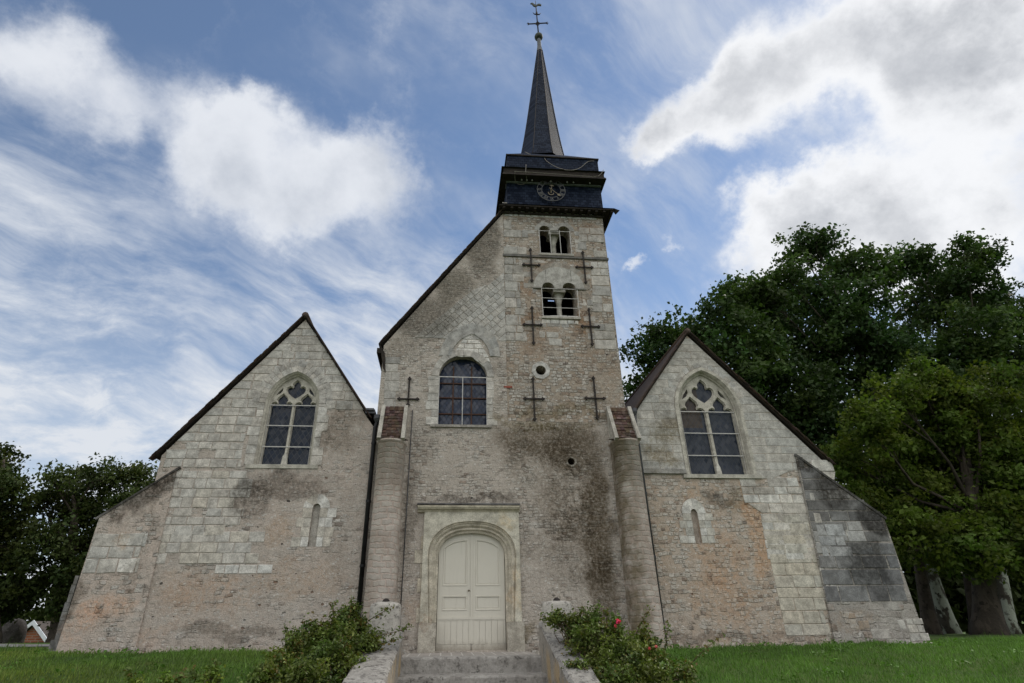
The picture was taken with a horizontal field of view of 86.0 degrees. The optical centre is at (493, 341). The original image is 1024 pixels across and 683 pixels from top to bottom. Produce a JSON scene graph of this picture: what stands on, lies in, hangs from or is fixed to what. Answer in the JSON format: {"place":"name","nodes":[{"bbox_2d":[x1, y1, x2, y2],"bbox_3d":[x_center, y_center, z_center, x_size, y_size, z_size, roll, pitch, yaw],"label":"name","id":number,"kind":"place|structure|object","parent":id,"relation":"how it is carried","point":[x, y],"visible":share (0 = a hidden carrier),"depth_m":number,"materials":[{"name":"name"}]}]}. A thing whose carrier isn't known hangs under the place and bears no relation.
{"place":"outdoors","nodes":[
{"label":"outdoors","id":0,"kind":"place"},
{"bbox_2d":[0,644,49,646],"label":"road","id":1,"kind":"structure","parent":0,"point":[26,645],"depth_m":16.77,"materials":[{"name":"grey asphalt"}]},
{"bbox_2d":[0,621,1023,682],"bbox_3d":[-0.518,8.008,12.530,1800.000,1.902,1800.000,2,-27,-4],"label":"ground","id":2,"kind":"structure","parent":0,"point":[963,635],"depth_m":10.14,"materials":[{"name":"green plant"}]},
{"bbox_2d":[2,618,27,642],"bbox_3d":[-20.281,12.300,23.208,1.027,1.046,0.830,2,-27,-4],"label":"standing stone","id":3,"kind":"object","parent":2,"relation":"on","point":[12,632],"visible":0.77,"depth_m":23.01,"materials":[{"name":"grey stone"}]},
{"bbox_2d":[0,580,50,625],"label":"hedgerow","id":4,"kind":"object","parent":2,"relation":"on","point":[30,616],"visible":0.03,"depth_m":43.79,"materials":[{"name":"green plant"}]},
{"bbox_2d":[0,441,63,642],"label":"dark tree","id":5,"kind":"object","parent":2,"relation":"on","point":[12,481],"visible":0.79,"depth_m":21.35,"materials":[{"name":"green plant"}]},
{"bbox_2d":[24,620,49,642],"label":"brick house","id":6,"kind":"structure","parent":2,"relation":"on","point":[35,633],"depth_m":30.72,"materials":[{"name":"orange brick"}]},
{"bbox_2d":[0,452,129,642],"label":"maple tree","id":7,"kind":"object","parent":2,"relation":"on","point":[67,543],"visible":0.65,"depth_m":22.12,"materials":[{"name":"green plant"}]},
{"bbox_2d":[37,457,157,634],"bbox_3d":[-16.145,8.775,23.487,6.053,8.037,4.250,-13,-30,23],"label":"maple tree","id":8,"kind":"object","parent":2,"relation":"on","point":[134,475],"visible":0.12,"depth_m":24.11,"materials":[{"name":"green plant"}]},
{"bbox_2d":[120,666,187,682],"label":"rose bush","id":9,"kind":"object","parent":2,"relation":"on","point":[160,679],"visible":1,"depth_m":7.88,"materials":[{"name":"green plant"}]},
{"bbox_2d":[186,657,264,682],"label":"rose bush","id":10,"kind":"object","parent":2,"relation":"on","point":[213,674],"visible":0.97,"depth_m":8.10,"materials":[{"name":"green plant"}]},
{"bbox_2d":[236,595,413,682],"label":"rose bush","id":11,"kind":"object","parent":2,"relation":"on","point":[326,652],"visible":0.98,"depth_m":8.80,"materials":[{"name":"green plant"}]},
{"bbox_2d":[342,598,402,682],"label":"stair wall","id":12,"kind":"structure","parent":2,"relation":"on","point":[382,666],"depth_m":9.55,"materials":[{"name":"stone"}]},
{"bbox_2d":[398,651,546,682],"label":"stone steps","id":13,"kind":"structure","parent":2,"relation":"on","point":[489,667],"depth_m":10.93,"materials":[{"name":"grey stone"}]},
{"bbox_2d":[48,1,931,654],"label":"church","id":14,"kind":"structure","parent":2,"relation":"on","point":[500,467],"depth_m":14.61,"materials":[{"name":"stone"}]},
{"bbox_2d":[245,371,318,468],"bbox_3d":[-5.618,2.182,15.260,1.868,2.801,0.385,2,-27,-4],"label":"traceried window","id":15,"kind":"structure","parent":14,"relation":"in","point":[289,420],"depth_m":15.21,"materials":[{"name":"stone"}]},
{"bbox_2d":[430,359,491,427],"bbox_3d":[-0.925,1.455,15.981,1.720,2.261,0.320,2,-27,-4],"label":"nave window","id":16,"kind":"structure","parent":14,"relation":"in","point":[462,395],"depth_m":16.04,"materials":[{"name":"grey glass"}]},
{"bbox_2d":[414,503,524,652],"bbox_3d":[-0.629,5.843,13.725,2.700,3.453,0.520,2,-27,-4],"label":"doorway","id":17,"kind":"structure","parent":14,"relation":"in","point":[442,521],"depth_m":13.92,"materials":[{"name":"stone"}]},
{"bbox_2d":[435,534,505,650],"bbox_3d":[-0.550,6.133,13.772,1.900,3.080,0.165,2,-27,-4],"label":"door","id":18,"kind":"structure","parent":14,"relation":"in","point":[471,616],"depth_m":13.65,"materials":[{"name":"grey paint"}]},
{"bbox_2d":[674,367,761,478],"bbox_3d":[6.372,2.380,16.222,2.255,3.403,0.415,2,-27,-4],"label":"traceried window","id":19,"kind":"structure","parent":14,"relation":"in","point":[715,441],"depth_m":16.15,"materials":[{"name":"stone"}]},
{"bbox_2d":[538,597,599,682],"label":"stair wall","id":20,"kind":"structure","parent":2,"relation":"on","point":[551,650],"depth_m":10.13,"materials":[{"name":"stone"}]},
{"bbox_2d":[538,600,726,682],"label":"rose bush","id":21,"kind":"object","parent":2,"relation":"on","point":[617,656],"visible":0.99,"depth_m":9.30,"materials":[{"name":"green plant"}]},
{"bbox_2d":[618,268,847,432],"bbox_3d":[13.860,5.118,30.012,13.698,20.035,9.362,2,-27,-4],"label":"plane tree","id":22,"kind":"object","parent":2,"relation":"on","point":[737,340],"visible":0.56,"depth_m":30.54,"materials":[{"name":"green plant"}]},
{"bbox_2d":[744,221,962,633],"bbox_3d":[20.581,3.375,32.174,12.472,25.052,9.756,2,-27,-4],"label":"plane tree","id":23,"kind":"object","parent":2,"relation":"on","point":[843,322],"visible":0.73,"depth_m":32.60,"materials":[{"name":"green plant"}]},
{"bbox_2d":[842,416,943,634],"bbox_3d":[22.459,8.977,28.733,9.190,12.032,6.565,2,-27,-4],"label":"shaded tree","id":24,"kind":"object","parent":2,"relation":"on","point":[928,616],"visible":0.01,"depth_m":25.65,"materials":[{"name":"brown plant"}]},
{"bbox_2d":[818,349,1023,634],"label":"lime tree","id":25,"kind":"object","parent":2,"relation":"on","point":[982,531],"visible":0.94,"depth_m":23.45,"materials":[{"name":"green plant"}]},
{"bbox_2d":[869,228,1023,633],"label":"plane tree","id":26,"kind":"object","parent":2,"relation":"on","point":[994,314],"visible":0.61,"depth_m":36.04,"materials":[{"name":"green plant"}]},
{"bbox_2d":[882,426,1022,633],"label":"shaded tree","id":27,"kind":"object","parent":2,"relation":"on","point":[968,589],"depth_m":25.07,"materials":[{"name":"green plant"}]},
{"bbox_2d":[898,546,1023,633],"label":"undergrowth","id":28,"kind":"object","parent":2,"relation":"on","point":[953,587],"visible":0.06,"depth_m":33.65,"materials":[{"name":"plant"}]},
{"bbox_2d":[0,0,1023,620],"label":"sky","id":29,"kind":"structure","parent":0,"point":[182,182],"materials":[{"name":"blue"}]}
]}

